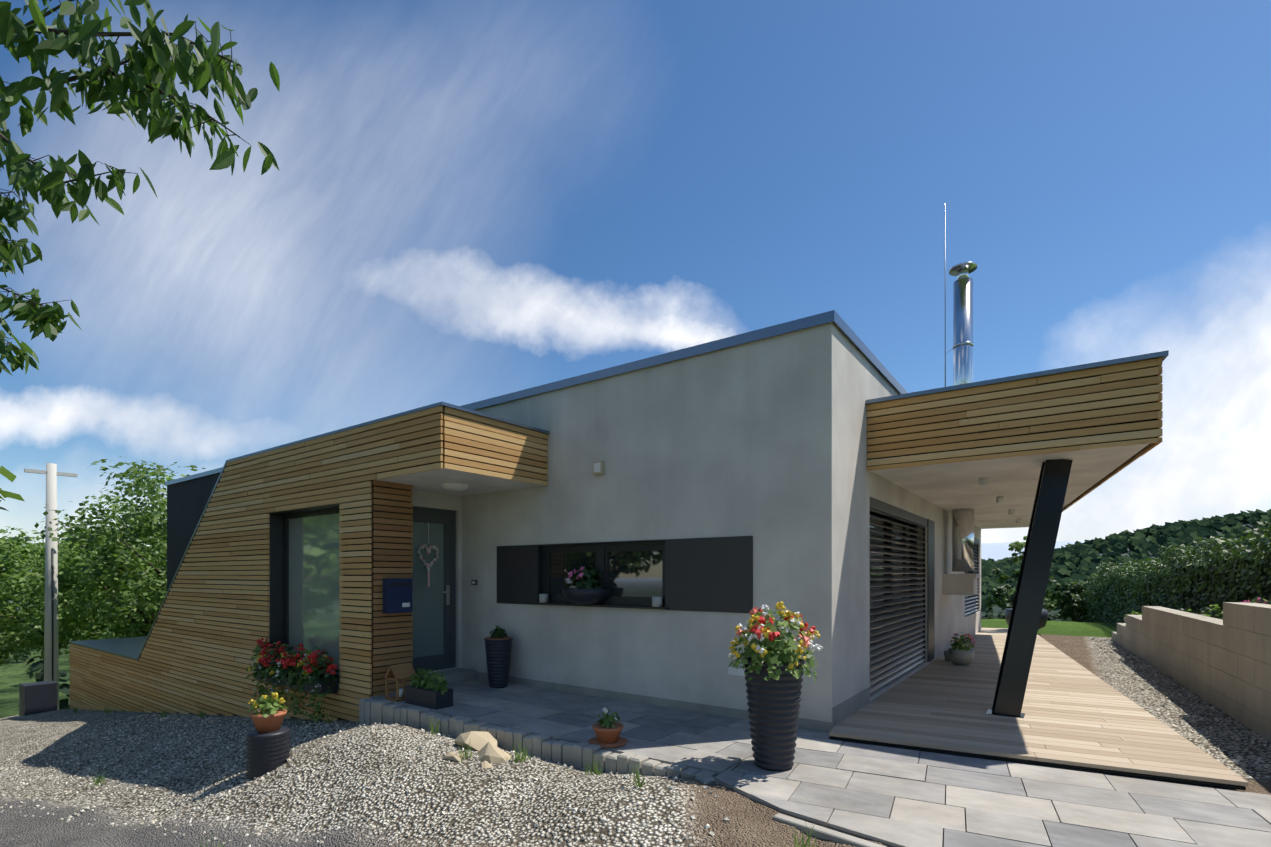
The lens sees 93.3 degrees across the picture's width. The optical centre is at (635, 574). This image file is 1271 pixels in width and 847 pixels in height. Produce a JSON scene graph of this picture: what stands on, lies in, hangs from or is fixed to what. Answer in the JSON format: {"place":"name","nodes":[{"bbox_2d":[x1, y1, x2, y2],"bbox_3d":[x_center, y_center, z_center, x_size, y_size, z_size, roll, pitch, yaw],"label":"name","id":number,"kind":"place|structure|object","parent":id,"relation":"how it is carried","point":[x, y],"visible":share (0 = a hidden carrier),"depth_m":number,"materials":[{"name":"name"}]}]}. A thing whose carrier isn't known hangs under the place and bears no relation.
{"place":"outdoors","nodes":[
{"label":"outdoors","id":0,"kind":"place"},
{"bbox_2d":[411,490,461,672],"bbox_3d":[-2.919,0.354,8.269,0.310,2.980,1.030,0,0,36],"label":"door wall","id":1,"kind":"structure","parent":0,"point":[435,500],"depth_m":8.55,"materials":[{"name":"grey paint"}]},
{"bbox_2d":[167,322,980,721],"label":"house","id":2,"kind":"structure","parent":0,"point":[763,442],"depth_m":6.45,"materials":[{"name":"grey paint"}]},
{"bbox_2d":[69,402,549,660],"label":"roof edge trim","id":3,"kind":"structure","parent":2,"relation":"attached to","point":[131,648],"depth_m":10.24,"materials":[{"name":"grey metal"}]},
{"bbox_2d":[165,310,906,485],"bbox_3d":[-1.783,-2.356,15.236,17.270,0.100,11.670,0,0,36],"label":"coping","id":4,"kind":"object","parent":2,"relation":"on","point":[799,324],"visible":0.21,"depth_m":6.53,"materials":[{"name":"silver metal"}]},
{"bbox_2d":[497,536,752,612],"bbox_3d":[-0.329,-0.001,7.091,3.750,0.770,0.190,0,0,36],"label":"strip window","id":5,"kind":"structure","parent":2,"relation":"attached to","point":[712,574],"depth_m":6.84,"materials":[{"name":"grey glass"}]},
{"bbox_2d":[870,497,979,692],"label":"window blinds","id":6,"kind":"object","parent":2,"relation":"attached to","point":[897,647],"depth_m":7.97,"materials":[{"name":"grey metal"}]},
{"bbox_2d":[943,203,979,594],"bbox_3d":[6.082,-3.656,11.210,0.578,8.000,2.353,0,0,28],"label":"flue","id":7,"kind":"object","parent":2,"relation":"attached to","point":[962,546],"visible":0.81,"depth_m":10.32,"materials":[{"name":"polished stainless steel"},{"name":"stucco"}]},
{"bbox_2d":[867,366,1157,507],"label":"slats","id":8,"kind":"object","parent":2,"relation":"attached to","point":[1021,419],"depth_m":5.65,"materials":[{"name":"brown wood"}]},
{"bbox_2d":[979,477,1021,522],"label":"recessed ceiling lights","id":9,"kind":"object","parent":8,"relation":"attached to","point":[983,481],"visible":1,"depth_m":8.71,"materials":[{"name":"white metal"}]},
{"bbox_2d":[871,444,1147,528],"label":"canopy soffit","id":10,"kind":"structure","parent":8,"relation":"attached to","point":[950,487],"depth_m":7.24,"materials":[{"name":"white paint"}]},
{"bbox_2d":[867,358,1162,470],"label":"canopy fascia","id":11,"kind":"structure","parent":8,"relation":"attached to","point":[1051,402],"depth_m":5.62,"materials":[{"name":"brown wood"}]},
{"bbox_2d":[865,350,1168,404],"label":"roof edge trim","id":12,"kind":"structure","parent":8,"relation":"attached to","point":[1143,357],"depth_m":5.56,"materials":[{"name":"grey metal"}]},
{"bbox_2d":[1062,357,1162,511],"bbox_3d":[6.990,-1.471,9.624,0.027,0.713,10.506,0,0,29],"label":"canopy side","id":13,"kind":"object","parent":8,"relation":"attached to","point":[1143,451],"visible":0.15,"depth_m":5.45,"materials":[{"name":"brown wood"}]},
{"bbox_2d":[0,523,1270,846],"bbox_3d":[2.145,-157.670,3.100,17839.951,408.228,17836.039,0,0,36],"label":"ground","id":14,"kind":"structure","parent":0,"point":[750,823],"depth_m":5.05,"materials":[{"name":"grey gravel"}]},
{"bbox_2d":[0,466,23,510],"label":"leaves","id":15,"kind":"object","parent":14,"relation":"on","point":[8,474],"visible":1,"depth_m":12.35,"materials":[{"name":"green plant"}]},
{"bbox_2d":[0,553,44,665],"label":"bush","id":16,"kind":"object","parent":14,"relation":"on","point":[11,647],"visible":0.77,"depth_m":24.89,"materials":[{"name":"green plant"}]},
{"bbox_2d":[24,463,76,709],"bbox_3d":[-21.396,0.734,21.989,0.412,9.600,1.400,0,0,36],"label":"pole","id":17,"kind":"object","parent":14,"relation":"on","point":[51,655],"visible":0.73,"depth_m":21.86,"materials":[{"name":"grey metal"}]},
{"bbox_2d":[0,544,137,654],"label":"bush","id":18,"kind":"object","parent":14,"relation":"on","point":[28,611],"depth_m":34.81,"materials":[{"name":"green plant"}]},
{"bbox_2d":[0,526,142,680],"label":"bush","id":19,"kind":"object","parent":14,"relation":"on","point":[24,557],"visible":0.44,"depth_m":27.46,"materials":[{"name":"green plant"}]},
{"bbox_2d":[0,492,166,644],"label":"tree","id":20,"kind":"object","parent":14,"relation":"on","point":[79,614],"visible":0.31,"depth_m":26.00,"materials":[{"name":"green plant"}]},
{"bbox_2d":[24,529,160,651],"bbox_3d":[-27.484,2.214,32.982,10.055,10.173,8.994,0,0,36],"label":"bush","id":21,"kind":"object","parent":14,"relation":"on","point":[33,586],"visible":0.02,"depth_m":30.54,"materials":[{"name":"green plant"}]},
{"bbox_2d":[33,456,205,631],"bbox_3d":[-16.231,0.199,22.265,9.604,8.956,8.115,0,0,36],"label":"tree","id":22,"kind":"object","parent":14,"relation":"on","point":[114,559],"visible":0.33,"depth_m":20.58,"materials":[{"name":"green plant"}]},
{"bbox_2d":[93,473,172,603],"bbox_3d":[-19.052,0.507,28.103,11.083,10.203,9.742,0,0,36],"label":"tree","id":23,"kind":"object","parent":14,"relation":"on","point":[159,544],"visible":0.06,"depth_m":25.27,"materials":[{"name":"green plant"}]},
{"bbox_2d":[0,0,279,374],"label":"cherry branches","id":24,"kind":"object","parent":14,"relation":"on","point":[147,77],"visible":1,"depth_m":2.18,"materials":[{"name":"green plant"}]},
{"bbox_2d":[72,437,343,719],"bbox_3d":[-8.469,0.957,11.950,13.000,5.447,1.554,0,0,36],"label":"wood body","id":25,"kind":"object","parent":14,"relation":"on","point":[231,584],"visible":0.06,"depth_m":9.49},
{"bbox_2d":[69,406,442,720],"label":"slats","id":26,"kind":"object","parent":25,"relation":"attached to","point":[84,694],"visible":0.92,"depth_m":9.01,"materials":[{"name":"brown wood"}]},
{"bbox_2d":[269,503,343,690],"bbox_3d":[-4.382,0.274,8.215,2.000,2.360,0.390,0,0,36],"label":"window","id":27,"kind":"structure","parent":25,"relation":"in","point":[304,590],"depth_m":8.47,"materials":[{"name":"glass"},{"name":"dark metal"}]},
{"bbox_2d":[385,663,415,701],"bbox_3d":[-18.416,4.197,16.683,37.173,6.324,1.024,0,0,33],"label":"birdhouse","id":28,"kind":"object","parent":14,"relation":"on","point":[397,673],"visible":0.88,"depth_m":6.92,"materials":[{"name":"brown wood"}]},
{"bbox_2d":[411,506,475,682],"bbox_3d":[-2.693,0.264,8.112,0.460,2.360,0.980,0,0,36],"label":"door","id":29,"kind":"structure","parent":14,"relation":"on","point":[434,626],"depth_m":8.30,"materials":[{"name":"grey"}]},
{"bbox_2d":[417,523,438,586],"bbox_3d":[-2.826,-0.271,8.192,0.076,0.870,0.340,0,0,36],"label":"wreath","id":30,"kind":"object","parent":29,"relation":"attached to","point":[428,551],"visible":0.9,"depth_m":8.19,"materials":[{"name":"white"}]},
{"bbox_2d":[73,705,816,846],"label":"weeds","id":31,"kind":"object","parent":14,"relation":"on","point":[518,758],"visible":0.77,"depth_m":4.91,"materials":[{"name":"green plant"}]},
{"bbox_2d":[344,412,546,719],"bbox_3d":[-2.389,0.137,7.564,1.994,3.806,1.554,0,0,36],"label":"wood body","id":32,"kind":"object","parent":14,"relation":"on","point":[398,537],"visible":0.11,"depth_m":7.27,"materials":[{"name":"black"}]},
{"bbox_2d":[372,480,412,695],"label":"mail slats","id":33,"kind":"object","parent":32,"relation":"attached to","point":[381,554],"visible":0.71,"depth_m":7.30,"materials":[{"name":"brown wood"}]},
{"bbox_2d":[376,468,544,495],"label":"soffit","id":34,"kind":"structure","parent":32,"relation":"attached to","point":[431,481],"depth_m":7.33,"materials":[{"name":"paint"}]},
{"bbox_2d":[442,483,468,491],"bbox_3d":[-2.249,-1.084,7.496,0.320,0.085,0.320,0,0,36],"label":"ceiling lamp","id":35,"kind":"object","parent":34,"relation":"attached to","point":[457,487],"visible":1,"depth_m":7.39,"materials":[{"name":"white"}]},
{"bbox_2d":[443,407,547,485],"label":"canopy slats","id":36,"kind":"object","parent":32,"relation":"attached to","point":[488,441],"visible":1,"depth_m":6.87,"materials":[{"name":"brown wood"}]},
{"bbox_2d":[383,460,744,675],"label":"wall fixtures","id":37,"kind":"object","parent":32,"relation":"attached to","point":[397,595],"visible":0.94,"depth_m":7.24,"materials":[{"name":"black metal"}]},
{"bbox_2d":[442,751,462,761],"bbox_3d":[-1.483,1.496,4.951,0.173,0.072,0.134,0,0,22],"label":"rock","id":38,"kind":"object","parent":14,"relation":"on","point":[452,756],"visible":0.95,"depth_m":4.90,"materials":[{"name":"beige stone"}]},
{"bbox_2d":[454,731,497,750],"bbox_3d":[-1.426,1.492,5.405,0.468,0.182,0.351,0,0,36],"label":"rock","id":39,"kind":"object","parent":14,"relation":"on","point":[479,740],"visible":0.87,"depth_m":5.32,"materials":[{"name":"beige stone"}]},
{"bbox_2d":[478,761,492,767],"bbox_3d":[-1.191,1.526,4.806,0.114,0.073,0.162,0,0,-34],"label":"rock","id":40,"kind":"object","parent":14,"relation":"on","point":[484,764],"visible":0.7,"depth_m":4.79,"materials":[{"name":"beige stone"}]},
{"bbox_2d":[477,742,511,763],"bbox_3d":[-1.179,1.480,5.032,0.298,0.160,0.313,0,0,-13],"label":"rock","id":41,"kind":"object","parent":14,"relation":"on","point":[489,752],"visible":0.86,"depth_m":4.95,"materials":[{"name":"beige stone"}]},
{"bbox_2d":[10,605,1068,709],"bbox_3d":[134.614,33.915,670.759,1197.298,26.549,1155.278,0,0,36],"label":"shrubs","id":42,"kind":"object","parent":14,"relation":"on","point":[64,677],"visible":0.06,"depth_m":250.82,"materials":[{"name":"plant"}]},
{"bbox_2d":[359,698,885,846],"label":"kerb","id":43,"kind":"structure","parent":14,"relation":"on","point":[545,746],"depth_m":5.17,"materials":[{"name":"grey concrete"}]},
{"bbox_2d":[0,509,1270,611],"bbox_3d":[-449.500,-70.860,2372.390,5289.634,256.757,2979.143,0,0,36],"label":"hill forest","id":44,"kind":"object","parent":14,"relation":"on","point":[1088,560],"visible":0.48,"depth_m":1216.27,"materials":[{"name":"green plant"}]},
{"bbox_2d":[476,671,869,731],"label":"plinth","id":45,"kind":"structure","parent":14,"relation":"on","point":[848,707],"depth_m":6.41,"materials":[{"name":"concrete"}]},
{"bbox_2d":[981,567,1055,610],"bbox_3d":[14.758,0.885,23.391,2.420,2.406,1.810,0,0,12],"label":"bush","id":46,"kind":"object","parent":14,"relation":"on","point":[997,593],"visible":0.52,"depth_m":23.30,"materials":[{"name":"green plant"}]},
{"bbox_2d":[831,736,1245,789],"bbox_3d":[5.834,1.432,10.206,2.680,0.024,12.580,0,0,28],"label":"deck edge","id":47,"kind":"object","parent":14,"relation":"on","point":[1206,783],"depth_m":4.52,"materials":[{"name":"black"}]},
{"bbox_2d":[829,628,1247,785],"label":"deck","id":48,"kind":"structure","parent":14,"relation":"on","point":[1076,713],"depth_m":5.66,"materials":[{"name":"brown wood"}]},
{"bbox_2d":[986,459,1072,717],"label":"column","id":49,"kind":"structure","parent":48,"relation":"on","point":[1036,563],"depth_m":5.91,"materials":[{"name":"black metal"}]},
{"bbox_2d":[1004,582,1077,611],"bbox_3d":[17.195,1.431,25.541,2.738,2.486,2.376,0,0,36],"label":"bush","id":50,"kind":"object","parent":14,"relation":"on","point":[1050,594],"visible":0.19,"depth_m":25.02,"materials":[{"name":"green plant"}]},
{"bbox_2d":[1053,580,1098,621],"bbox_3d":[17.686,1.353,23.806,1.880,2.262,2.541,0,0,36],"label":"bush","id":51,"kind":"object","parent":14,"relation":"on","point":[1067,606],"visible":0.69,"depth_m":23.76,"materials":[{"name":"green plant"}]},
{"bbox_2d":[1064,520,1270,623],"bbox_3d":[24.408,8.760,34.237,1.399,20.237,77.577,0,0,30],"label":"hedge","id":52,"kind":"object","parent":14,"relation":"on","point":[1225,574],"visible":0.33,"depth_m":11.66,"materials":[{"name":"green plant"}]},
{"bbox_2d":[1112,602,1270,741],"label":"retaining wall","id":53,"kind":"structure","parent":14,"relation":"on","point":[1224,665],"depth_m":6.64,"materials":[{"name":"beige concrete"}]},
{"bbox_2d":[0,0,1270,545],"label":"sky","id":54,"kind":"structure","parent":0,"point":[467,201],"materials":[{"name":"blue"}]},
{"bbox_2d":[354,678,1270,846],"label":"paving","id":55,"kind":"structure","parent":0,"point":[851,787],"depth_m":4.06,"materials":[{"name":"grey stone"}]},
{"bbox_2d":[19,588,1125,779],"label":"plant pots","id":56,"kind":"object","parent":55,"relation":"on","point":[774,707],"depth_m":5.53,"materials":[{"name":"black plastic"}]},
{"bbox_2d":[250,636,626,747],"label":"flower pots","id":57,"kind":"object","parent":56,"relation":"on","point":[608,737],"visible":0.69,"depth_m":5.22,"materials":[{"name":"brown ceramic"}]},
{"bbox_2d":[246,563,1270,727],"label":"plants","id":58,"kind":"object","parent":56,"relation":"in","point":[769,647],"visible":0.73,"depth_m":6.55,"materials":[{"name":"green plant"}]},
{"bbox_2d":[1008,536,1026,565],"bbox_3d":[9.741,-0.040,14.917,0.838,1.872,0.915,0,0,36],"label":"tree","id":59,"kind":"object","parent":56,"relation":"on","point":[1017,546],"visible":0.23,"depth_m":14.91,"materials":[{"name":"green plant"}]}
]}

